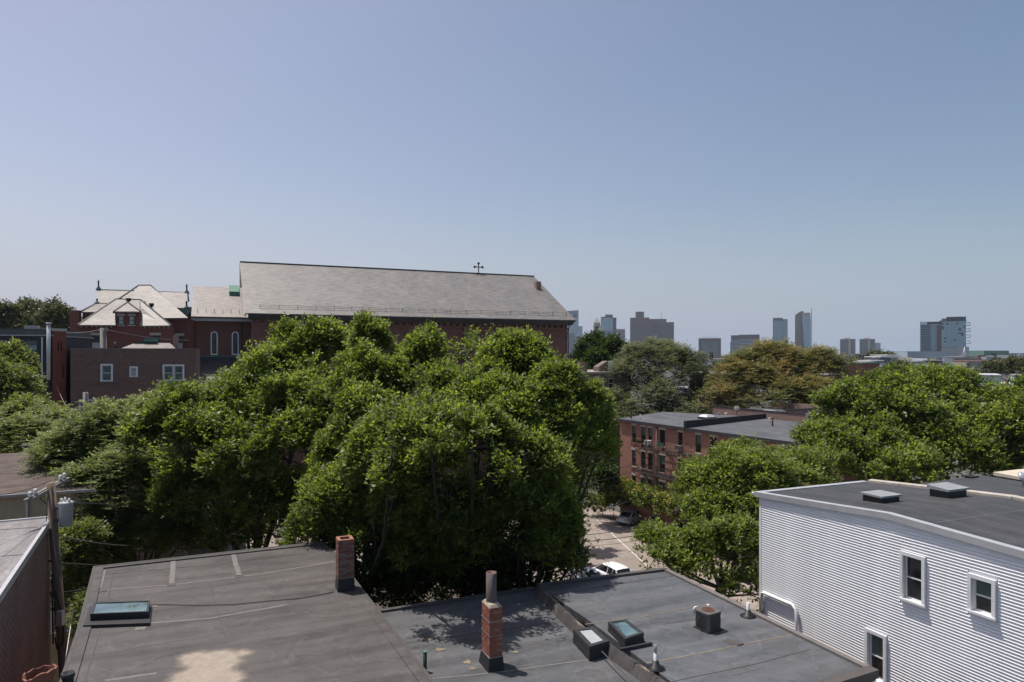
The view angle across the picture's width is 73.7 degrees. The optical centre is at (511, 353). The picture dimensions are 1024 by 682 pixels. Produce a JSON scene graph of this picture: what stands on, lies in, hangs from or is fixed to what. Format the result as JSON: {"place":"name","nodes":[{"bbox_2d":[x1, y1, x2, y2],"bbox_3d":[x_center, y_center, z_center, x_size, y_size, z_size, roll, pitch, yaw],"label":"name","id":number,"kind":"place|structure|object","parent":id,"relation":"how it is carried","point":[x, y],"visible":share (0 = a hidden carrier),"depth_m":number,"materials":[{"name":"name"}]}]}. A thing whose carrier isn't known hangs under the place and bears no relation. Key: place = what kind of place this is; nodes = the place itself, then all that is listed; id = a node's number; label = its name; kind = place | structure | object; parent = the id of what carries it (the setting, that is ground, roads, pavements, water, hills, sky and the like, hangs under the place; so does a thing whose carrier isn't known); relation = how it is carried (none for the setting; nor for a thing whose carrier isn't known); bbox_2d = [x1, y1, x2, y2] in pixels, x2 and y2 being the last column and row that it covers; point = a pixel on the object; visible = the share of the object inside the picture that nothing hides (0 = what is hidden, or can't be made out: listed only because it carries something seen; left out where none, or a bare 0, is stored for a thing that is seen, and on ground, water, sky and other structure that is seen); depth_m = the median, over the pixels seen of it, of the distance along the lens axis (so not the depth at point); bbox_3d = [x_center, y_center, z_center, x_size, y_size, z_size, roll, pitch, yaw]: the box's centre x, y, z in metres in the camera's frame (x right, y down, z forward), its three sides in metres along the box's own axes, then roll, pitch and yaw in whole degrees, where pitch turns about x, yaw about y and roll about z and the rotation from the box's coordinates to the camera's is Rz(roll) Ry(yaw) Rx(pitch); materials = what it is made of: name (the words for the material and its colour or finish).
{"place":"outdoors","nodes":[
{"label":"outdoors","id":0,"kind":"place"},
{"bbox_2d":[22,664,57,681],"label":"pot chimney","id":1,"kind":"object","parent":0,"point":[45,673],"visible":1,"depth_m":9.98,"materials":[{"name":"ceramic"}]},
{"bbox_2d":[191,261,575,475],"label":"brick church","id":2,"kind":"structure","parent":0,"point":[230,320],"depth_m":106.50,"materials":[{"name":"tile"}]},
{"bbox_2d":[211,331,217,354],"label":"arched window","id":3,"kind":"structure","parent":2,"relation":"in","point":[214,335],"depth_m":97.68,"materials":[{"name":"glass"}]},
{"bbox_2d":[232,332,238,354],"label":"arched window","id":4,"kind":"structure","parent":2,"relation":"in","point":[235,336],"depth_m":98.76,"materials":[{"name":"glass"}]},
{"bbox_2d":[371,580,504,608],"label":"yard","id":5,"kind":"structure","parent":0,"point":[380,607],"depth_m":56.00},
{"bbox_2d":[0,398,78,453],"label":"young tree","id":6,"kind":"object","parent":5,"relation":"on","point":[18,428],"visible":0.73,"depth_m":41.56,"materials":[{"name":"green plant"}]},
{"bbox_2d":[23,473,73,679],"bbox_3d":[-16.079,12.226,24.510,1.389,15.573,2.242,0,0,0],"label":"utility pole","id":7,"kind":"object","parent":5,"relation":"on","point":[65,507],"visible":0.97,"depth_m":24.46,"materials":[{"name":"wood"}]},
{"bbox_2d":[59,535,148,545],"bbox_3d":[-17.681,8.541,31.298,0.038,3.998,13.682,0,0,-11],"label":"overhead wire","id":8,"kind":"object","parent":7,"relation":"attached to","point":[97,542],"visible":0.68,"depth_m":27.84,"materials":[{"name":"grey metal"}]},
{"bbox_2d":[0,444,116,681],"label":"tan house","id":9,"kind":"structure","parent":5,"relation":"on","point":[12,479],"depth_m":31.71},
{"bbox_2d":[51,598,72,633],"bbox_3d":[-20.841,12.075,31.555,0.940,1.570,0.250,0,0,-23],"label":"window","id":10,"kind":"structure","parent":9,"relation":"in","point":[66,598],"depth_m":31.54,"materials":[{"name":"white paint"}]},
{"bbox_2d":[51,514,113,640],"bbox_3d":[-18.640,13.619,29.783,4.229,12.963,2.956,0,0,37],"label":"creeper","id":11,"kind":"object","parent":5,"relation":"on","point":[80,553],"visible":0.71,"depth_m":29.83,"materials":[{"name":"green plant"}]},
{"bbox_2d":[74,392,98,407],"bbox_3d":[-31.022,11.410,49.969,1.721,17.182,0.459,0,0,0],"label":"utility pole","id":12,"kind":"object","parent":5,"relation":"on","point":[85,396],"visible":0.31,"depth_m":49.84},
{"bbox_2d":[15,367,237,578],"bbox_3d":[-18.201,10.257,36.856,14.292,19.690,10.945,0,0,-35],"label":"feathery tree","id":13,"kind":"object","parent":5,"relation":"on","point":[88,434],"visible":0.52,"depth_m":33.59,"materials":[{"name":"green plant"}]},
{"bbox_2d":[110,312,352,552],"bbox_3d":[-13.556,8.865,34.973,11.302,22.474,10.646,0,0,0],"label":"ash tree","id":14,"kind":"object","parent":5,"relation":"on","point":[254,410],"visible":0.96,"depth_m":32.31,"materials":[{"name":"green plant"}]},
{"bbox_2d":[276,308,436,593],"bbox_3d":[-5.880,8.950,27.876,6.154,22.304,15.037,0,0,-33],"label":"ash tree","id":15,"kind":"object","parent":5,"relation":"on","point":[361,390],"visible":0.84,"depth_m":26.98,"materials":[{"name":"green plant"}]},
{"bbox_2d":[175,485,598,607],"bbox_3d":[-8.290,12.809,32.365,25.125,14.582,10.532,0,0,24],"label":"ivy thicket","id":16,"kind":"object","parent":5,"relation":"on","point":[502,564],"visible":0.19,"depth_m":27.03,"materials":[{"name":"green plant"}]},
{"bbox_2d":[0,0,1023,354],"label":"sky","id":17,"kind":"structure","parent":0,"point":[723,169],"materials":[{"name":"blue"}]},
{"bbox_2d":[569,333,574,353],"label":"office tower","id":18,"kind":"structure","parent":0,"point":[571,340],"depth_m":2699.57,"materials":[{"name":"blue glass"}]},
{"bbox_2d":[567,310,578,357],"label":"office tower","id":19,"kind":"structure","parent":0,"point":[574,314],"depth_m":2899.17,"materials":[{"name":"blue glass"}]},
{"bbox_2d":[601,315,615,337],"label":"office tower","id":20,"kind":"structure","parent":0,"point":[608,323],"depth_m":2499.71,"materials":[{"name":"blue glass"}]},
{"bbox_2d":[198,355,1023,554],"bbox_3d":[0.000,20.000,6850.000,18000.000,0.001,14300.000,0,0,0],"label":"ground","id":21,"kind":"structure","parent":0,"point":[617,509],"depth_m":116.95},
{"bbox_2d":[0,298,32,328],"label":"hill tree","id":22,"kind":"object","parent":21,"relation":"on","point":[11,317],"visible":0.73,"depth_m":148.19,"materials":[{"name":"green plant"}]},
{"bbox_2d":[0,516,50,681],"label":"party wall house","id":23,"kind":"structure","parent":21,"relation":"on","point":[25,603],"depth_m":21.21,"materials":[{"name":"brick"}]},
{"bbox_2d":[4,294,46,328],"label":"hill tree","id":24,"kind":"object","parent":21,"relation":"on","point":[27,304],"visible":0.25,"depth_m":153.78,"materials":[{"name":"green plant"}]},
{"bbox_2d":[0,335,61,452],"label":"young tree","id":25,"kind":"object","parent":21,"relation":"on","point":[19,378],"visible":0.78,"depth_m":49.50,"materials":[{"name":"green plant"}]},
{"bbox_2d":[0,325,93,452],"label":"navy block","id":26,"kind":"structure","parent":21,"relation":"on","point":[33,337],"depth_m":58.97,"materials":[{"name":"metal"}]},
{"bbox_2d":[25,340,36,350],"bbox_3d":[-41.382,-0.709,58.753,0.943,0.902,0.050,0,0,-14],"label":"window","id":27,"kind":"structure","parent":26,"relation":"in","point":[33,343],"depth_m":58.76,"materials":[{"name":"glass"}]},
{"bbox_2d":[46,322,50,379],"bbox_3d":[-38.429,-0.219,56.600,0.395,4.750,0.395,0,0,0],"label":"steel flue","id":28,"kind":"object","parent":26,"relation":"attached to","point":[48,350],"visible":1,"depth_m":56.49,"materials":[{"name":"metal"}]},
{"bbox_2d":[42,328,66,407],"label":"red end block","id":29,"kind":"structure","parent":21,"relation":"on","point":[59,359],"depth_m":60.01,"materials":[{"name":"brick"}]},
{"bbox_2d":[30,294,81,330],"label":"hill tree","id":30,"kind":"object","parent":21,"relation":"on","point":[55,312],"visible":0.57,"depth_m":148.06,"materials":[{"name":"green plant"}]},
{"bbox_2d":[70,280,195,347],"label":"brick school","id":31,"kind":"object","parent":21,"relation":"on","point":[146,311],"visible":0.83,"depth_m":90.25,"materials":[{"name":"tile"}]},
{"bbox_2d":[91,333,99,347],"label":"window","id":32,"kind":"structure","parent":31,"relation":"in","point":[95,343],"depth_m":84.76,"materials":[{"name":"glass"}]},
{"bbox_2d":[117,313,124,325],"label":"window","id":33,"kind":"structure","parent":31,"relation":"in","point":[120,316],"depth_m":85.67,"materials":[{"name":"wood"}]},
{"bbox_2d":[175,333,183,347],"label":"window","id":34,"kind":"structure","parent":31,"relation":"in","point":[181,335],"depth_m":92.51,"materials":[{"name":"glass"}]},
{"bbox_2d":[70,335,200,560],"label":"brown brick block","id":35,"kind":"structure","parent":21,"relation":"on","point":[115,372],"depth_m":61.84,"materials":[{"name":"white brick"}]},
{"bbox_2d":[99,328,107,347],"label":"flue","id":36,"kind":"object","parent":35,"relation":"on","point":[103,337],"visible":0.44,"depth_m":69.76,"materials":[{"name":"metal"}]},
{"bbox_2d":[100,364,112,381],"bbox_3d":[-36.274,1.692,61.113,0.997,1.568,0.270,0,0,-23],"label":"window","id":37,"kind":"structure","parent":35,"relation":"in","point":[106,370],"depth_m":61.17,"materials":[{"name":"white paint"}]},
{"bbox_2d":[129,366,137,376],"bbox_3d":[-34.328,1.625,61.957,0.699,0.952,0.270,0,0,-23],"label":"window","id":38,"kind":"structure","parent":35,"relation":"in","point":[133,370],"depth_m":61.96,"materials":[{"name":"glass"}]},
{"bbox_2d":[162,364,173,380],"bbox_3d":[-31.738,1.748,63.080,1.004,1.521,0.270,0,0,-23],"label":"window","id":39,"kind":"structure","parent":35,"relation":"in","point":[168,369],"depth_m":63.12,"materials":[{"name":"white paint"}]},
{"bbox_2d":[173,364,184,380],"bbox_3d":[-30.958,1.757,63.418,0.970,1.528,0.270,0,0,-23],"label":"window","id":40,"kind":"structure","parent":35,"relation":"in","point":[179,368],"depth_m":63.49,"materials":[{"name":"white paint"}]},
{"bbox_2d":[59,541,434,681],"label":"row house","id":41,"kind":"structure","parent":21,"relation":"on","point":[346,636],"depth_m":18.63,"materials":[{"name":"brick"}]},
{"bbox_2d":[61,670,74,681],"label":"vent pipe","id":42,"kind":"object","parent":41,"relation":"on","point":[67,675],"visible":1,"depth_m":15.36,"materials":[{"name":"grey metal"}]},
{"bbox_2d":[83,600,151,627],"bbox_3d":[-11.190,7.367,19.439,2.299,0.285,1.504,0,0,-6],"label":"roof skylight","id":43,"kind":"object","parent":41,"relation":"on","point":[118,614],"visible":1,"depth_m":19.09,"materials":[{"name":"black glass"}]},
{"bbox_2d":[152,591,333,605],"bbox_3d":[-8.113,7.471,20.635,5.281,0.023,0.505,0,0,-12],"label":"roof cable","id":44,"kind":"object","parent":41,"relation":"on","point":[240,603],"visible":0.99,"depth_m":20.40,"materials":[{"name":"rubber"}]},
{"bbox_2d":[335,535,354,591],"bbox_3d":[-5.330,6.687,21.787,0.540,1.626,0.560,0,0,-23],"label":"brick chimney","id":45,"kind":"object","parent":41,"relation":"on","point":[345,575],"visible":1,"depth_m":21.56,"materials":[{"name":"brick"}]},
{"bbox_2d":[362,315,591,596],"bbox_3d":[-1.490,9.139,26.840,9.617,21.926,13.944,0,0,0],"label":"ash tree","id":46,"kind":"object","parent":21,"relation":"on","point":[482,392],"visible":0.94,"depth_m":25.01,"materials":[{"name":"green plant"}]},
{"bbox_2d":[377,374,623,593],"bbox_3d":[-0.335,10.462,27.881,9.008,19.279,8.231,0,0,22],"label":"ash tree","id":47,"kind":"object","parent":21,"relation":"on","point":[547,506],"visible":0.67,"depth_m":25.58,"materials":[{"name":"green plant"}]},
{"bbox_2d":[243,485,758,611],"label":"parking lot","id":48,"kind":"structure","parent":21,"relation":"on","point":[620,553],"depth_m":70.44,"materials":[{"name":"asphalt"}]},
{"bbox_2d":[566,567,600,578],"bbox_3d":[6.382,19.238,58.845,2.140,1.491,4.712,0,0,-22],"label":"parked car","id":49,"kind":"object","parent":48,"relation":"on","point":[579,575],"visible":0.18,"depth_m":58.33,"materials":[{"name":"grey metal"}]},
{"bbox_2d":[571,457,622,539],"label":"tree","id":50,"kind":"object","parent":48,"relation":"on","point":[610,483],"visible":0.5,"depth_m":78.00,"materials":[{"name":"green plant"}]},
{"bbox_2d":[585,491,614,517],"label":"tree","id":51,"kind":"object","parent":48,"relation":"on","point":[602,503],"visible":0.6,"depth_m":83.43,"materials":[{"name":"green plant"}]},
{"bbox_2d":[593,561,630,574],"bbox_3d":[8.605,19.123,59.747,2.200,1.721,4.612,0,0,-28],"label":"parked car","id":52,"kind":"object","parent":48,"relation":"on","point":[603,568],"visible":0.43,"depth_m":58.94,"materials":[{"name":"white metal"}]},
{"bbox_2d":[600,474,637,517],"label":"tree","id":53,"kind":"object","parent":48,"relation":"on","point":[625,487],"visible":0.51,"depth_m":81.56,"materials":[{"name":"green plant"}]},
{"bbox_2d":[616,509,639,525],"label":"parked car","id":54,"kind":"object","parent":48,"relation":"on","point":[631,517],"visible":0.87,"depth_m":79.64,"materials":[{"name":"silver metal"}]},
{"bbox_2d":[628,481,693,523],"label":"vine hedge","id":55,"kind":"object","parent":48,"relation":"on","point":[646,495],"visible":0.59,"depth_m":75.40,"materials":[{"name":"green plant"}]},
{"bbox_2d":[379,587,650,681],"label":"row house","id":56,"kind":"structure","parent":21,"relation":"on","point":[538,645],"depth_m":19.39,"materials":[{"name":"brick"}]},
{"bbox_2d":[479,571,503,672],"bbox_3d":[-0.546,6.979,17.939,0.440,2.442,0.730,0,0,-23],"label":"flue chimney","id":57,"kind":"object","parent":56,"relation":"on","point":[491,658],"visible":1,"depth_m":17.72,"materials":[{"name":"red brick"}]},
{"bbox_2d":[572,627,608,660],"bbox_3d":[2.220,7.997,18.889,0.688,0.364,1.254,0,0,-16],"label":"roof skylight","id":58,"kind":"object","parent":56,"relation":"on","point":[590,643],"visible":0.98,"depth_m":18.67,"materials":[{"name":"black metal"}]},
{"bbox_2d":[567,326,629,370],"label":"dark tree","id":59,"kind":"object","parent":21,"relation":"on","point":[593,348],"visible":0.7,"depth_m":122.33,"materials":[{"name":"green plant"}]},
{"bbox_2d":[577,361,631,482],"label":"brown house","id":60,"kind":"structure","parent":21,"relation":"on","point":[598,369],"depth_m":107.01,"materials":[{"name":"paint"}]},
{"bbox_2d":[602,335,724,434],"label":"spreading tree","id":61,"kind":"object","parent":21,"relation":"on","point":[670,353],"visible":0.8,"depth_m":104.59,"materials":[{"name":"green plant"}]},
{"bbox_2d":[534,567,878,681],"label":"row house","id":62,"kind":"structure","parent":21,"relation":"on","point":[656,605],"depth_m":19.38,"materials":[{"name":"brick"}]},
{"bbox_2d":[608,619,643,646],"bbox_3d":[3.196,7.867,19.219,0.723,0.264,1.283,0,0,-19],"label":"roof skylight","id":63,"kind":"object","parent":62,"relation":"on","point":[624,632],"visible":1,"depth_m":19.07,"materials":[{"name":"black metal"}]},
{"bbox_2d":[619,641,651,651],"bbox_3d":[3.364,7.950,18.531,1.015,0.080,0.080,0,0,-24],"label":"roof batten","id":64,"kind":"object","parent":62,"relation":"on","point":[635,646],"visible":0.9,"depth_m":18.51,"materials":[{"name":"black rubber"}]},
{"bbox_2d":[646,644,664,672],"bbox_3d":[3.650,7.700,17.365,0.477,0.600,0.477,0,0,0],"label":"vent pipe","id":65,"kind":"object","parent":62,"relation":"on","point":[655,666],"visible":0.99,"depth_m":17.30,"materials":[{"name":"white plastic"}]},
{"bbox_2d":[693,605,722,633],"bbox_3d":[5.652,7.716,19.830,0.692,0.567,0.577,0,0,-31],"label":"air conditioner","id":66,"kind":"object","parent":62,"relation":"on","point":[707,619],"visible":1,"depth_m":19.68,"materials":[{"name":"grey metal"}]},
{"bbox_2d":[740,602,755,618],"bbox_3d":[7.192,7.790,20.805,0.477,0.420,0.477,0,0,0],"label":"vent pipe","id":67,"kind":"object","parent":62,"relation":"on","point":[747,614],"visible":1,"depth_m":20.74,"materials":[{"name":"white plastic"}]},
{"bbox_2d":[630,433,861,611],"bbox_3d":[15.417,12.698,44.432,9.770,14.812,22.109,0,0,38],"label":"ash tree","id":68,"kind":"object","parent":21,"relation":"on","point":[721,482],"visible":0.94,"depth_m":40.80,"materials":[{"name":"green plant"}]},
{"bbox_2d":[617,412,889,560],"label":"brick apartment block","id":69,"kind":"structure","parent":21,"relation":"on","point":[692,431],"depth_m":76.63,"materials":[{"name":"red brick"}]},
{"bbox_2d":[631,463,677,484],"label":"fire escape","id":70,"kind":"object","parent":69,"relation":"attached to","point":[656,475],"visible":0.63,"depth_m":77.25,"materials":[{"name":"metal"}]},
{"bbox_2d":[658,452,665,474],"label":"window","id":71,"kind":"structure","parent":69,"relation":"in","point":[662,461],"depth_m":77.45,"materials":[{"name":"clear glass"}]},
{"bbox_2d":[659,427,665,446],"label":"window","id":72,"kind":"structure","parent":69,"relation":"in","point":[662,430],"depth_m":77.45,"materials":[{"name":"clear glass"}]},
{"bbox_2d":[631,438,699,460],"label":"fire escape","id":73,"kind":"object","parent":69,"relation":"attached to","point":[666,451],"visible":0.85,"depth_m":76.08,"materials":[{"name":"metal"}]},
{"bbox_2d":[695,432,701,454],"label":"window","id":74,"kind":"structure","parent":69,"relation":"in","point":[698,435],"depth_m":72.50,"materials":[{"name":"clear glass"}]},
{"bbox_2d":[689,336,860,413],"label":"spreading tree","id":75,"kind":"object","parent":21,"relation":"on","point":[797,385],"visible":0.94,"depth_m":95.15,"materials":[{"name":"green plant"}]},
{"bbox_2d":[713,402,910,481],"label":"brick block","id":76,"kind":"structure","parent":21,"relation":"on","point":[795,412],"depth_m":82.24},
{"bbox_2d":[798,361,876,381],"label":"red brick house","id":77,"kind":"structure","parent":21,"relation":"on","point":[849,368],"depth_m":184.01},
{"bbox_2d":[852,362,879,375],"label":"red brick house","id":78,"kind":"structure","parent":21,"relation":"on","point":[866,366],"depth_m":183.80,"materials":[{"name":"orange brick"}]},
{"bbox_2d":[861,349,897,358],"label":"park tree","id":79,"kind":"object","parent":21,"relation":"on","point":[881,353],"visible":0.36,"depth_m":270.11,"materials":[{"name":"green plant"}]},
{"bbox_2d":[751,479,1023,681],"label":"white house","id":80,"kind":"structure","parent":21,"relation":"on","point":[916,583],"depth_m":19.58,"materials":[{"name":"siding"},{"name":"tar"},{"name":"pale metal"}]},
{"bbox_2d":[864,627,887,681],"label":"window","id":81,"kind":"structure","parent":80,"relation":"in","point":[876,647],"depth_m":19.93,"materials":[{"name":"white paint"}]},
{"bbox_2d":[860,490,901,502],"bbox_3d":[11.808,4.740,21.845,0.920,0.560,0.800,0,0,-23],"label":"roof hatch","id":82,"kind":"object","parent":80,"relation":"on","point":[879,496],"visible":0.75,"depth_m":21.63,"materials":[{"name":"grey metal"}]},
{"bbox_2d":[898,550,926,607],"bbox_3d":[11.074,6.194,18.829,0.210,1.359,0.782,0,0,-23],"label":"window","id":83,"kind":"structure","parent":80,"relation":"in","point":[912,567],"depth_m":18.89,"materials":[{"name":"white paint"}]},
{"bbox_2d":[927,482,969,497],"bbox_3d":[14.315,4.595,22.413,1.020,0.570,0.740,0,0,-23],"label":"roof hatch","id":84,"kind":"object","parent":80,"relation":"on","point":[946,490],"visible":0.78,"depth_m":22.23,"materials":[{"name":"grey metal"}]},
{"bbox_2d":[966,572,997,620],"bbox_3d":[11.801,6.074,17.114,0.210,0.986,0.721,0,0,-23],"label":"window","id":85,"kind":"structure","parent":80,"relation":"in","point":[985,589],"depth_m":17.16,"materials":[{"name":"white paint"}]},
{"bbox_2d":[881,359,914,367],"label":"park tree","id":86,"kind":"object","parent":21,"relation":"on","point":[899,362],"visible":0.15,"depth_m":188.78,"materials":[{"name":"green plant"}]},
{"bbox_2d":[787,358,1023,483],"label":"ash tree","id":87,"kind":"object","parent":21,"relation":"on","point":[895,422],"visible":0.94,"depth_m":57.85,"materials":[{"name":"green plant"}]},
{"bbox_2d":[854,356,966,369],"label":"terrace block","id":88,"kind":"structure","parent":21,"relation":"on","point":[882,360],"depth_m":240.84,"materials":[{"name":"white paint"}]},
{"bbox_2d":[888,351,952,357],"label":"hall","id":89,"kind":"structure","parent":21,"relation":"on","point":[925,354],"depth_m":902.66,"materials":[{"name":"grey"}]},
{"bbox_2d":[922,475,1023,496],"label":"dark roof house","id":90,"kind":"structure","parent":21,"relation":"on","point":[997,485],"depth_m":24.44,"materials":[{"name":"white"}]},
{"bbox_2d":[954,360,1000,373],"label":"classical block","id":91,"kind":"structure","parent":21,"relation":"on","point":[971,363],"depth_m":332.32,"materials":[{"name":"stone"}]},
{"bbox_2d":[951,366,1023,471],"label":"ash tree","id":92,"kind":"object","parent":21,"relation":"on","point":[1007,416],"visible":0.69,"depth_m":57.22,"materials":[{"name":"green plant"}]},
{"bbox_2d":[969,351,1008,355],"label":"hall","id":93,"kind":"structure","parent":21,"relation":"on","point":[977,353],"depth_m":1303.90,"materials":[{"name":"green metal"}]},
{"bbox_2d":[975,354,1023,384],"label":"park tree","id":94,"kind":"object","parent":21,"relation":"on","point":[1012,363],"visible":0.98,"depth_m":238.19,"materials":[{"name":"green plant"}]},
{"bbox_2d":[993,469,1023,479],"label":"canopy roof","id":95,"kind":"structure","parent":21,"relation":"on","point":[1011,474],"depth_m":28.70,"materials":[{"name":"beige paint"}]},
{"bbox_2d":[630,312,673,358],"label":"office tower","id":96,"kind":"structure","parent":0,"point":[641,327],"depth_m":2396.89,"materials":[{"name":"grey glass"}]},
{"bbox_2d":[698,337,720,356],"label":"office tower","id":97,"kind":"structure","parent":0,"point":[712,345],"depth_m":1899.06,"materials":[{"name":"concrete"}]},
{"bbox_2d":[689,372,739,413],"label":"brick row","id":98,"kind":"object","parent":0,"point":[713,393],"depth_m":139.02,"materials":[{"name":"brick"}]},
{"bbox_2d":[699,353,749,406],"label":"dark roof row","id":99,"kind":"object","parent":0,"point":[720,370],"visible":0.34,"depth_m":170.07,"materials":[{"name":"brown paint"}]},
{"bbox_2d":[730,335,759,355],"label":"office tower","id":100,"kind":"structure","parent":0,"point":[742,340],"depth_m":1902.63,"materials":[{"name":"grey glass"}]},
{"bbox_2d":[772,318,787,359],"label":"office tower","id":101,"kind":"structure","parent":0,"point":[780,328],"depth_m":2199.73,"materials":[{"name":"blue glass"}]},
{"bbox_2d":[795,308,811,350],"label":"office tower","id":102,"kind":"structure","parent":0,"point":[803,330],"depth_m":2198.70,"materials":[{"name":"glass"}]},
{"bbox_2d":[840,338,855,354],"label":"office tower","id":103,"kind":"structure","parent":0,"point":[848,346],"depth_m":2599.93,"materials":[{"name":"concrete"}]},
{"bbox_2d":[860,338,874,354],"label":"office tower","id":104,"kind":"structure","parent":0,"point":[867,345],"depth_m":2601.17,"materials":[{"name":"concrete"}]},
{"bbox_2d":[920,322,941,350],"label":"office tower","id":105,"kind":"structure","parent":0,"point":[930,336],"depth_m":1149.52,"materials":[{"name":"blue glass"}]},
{"bbox_2d":[939,316,969,355],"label":"apartment tower","id":106,"kind":"structure","parent":0,"point":[954,331],"depth_m":1049.22,"materials":[{"name":"blue glass"}]},
{"bbox_2d":[978,373,1001,384],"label":"mint house","id":107,"kind":"structure","parent":0,"point":[996,376],"depth_m":148.72,"materials":[{"name":"paint"}]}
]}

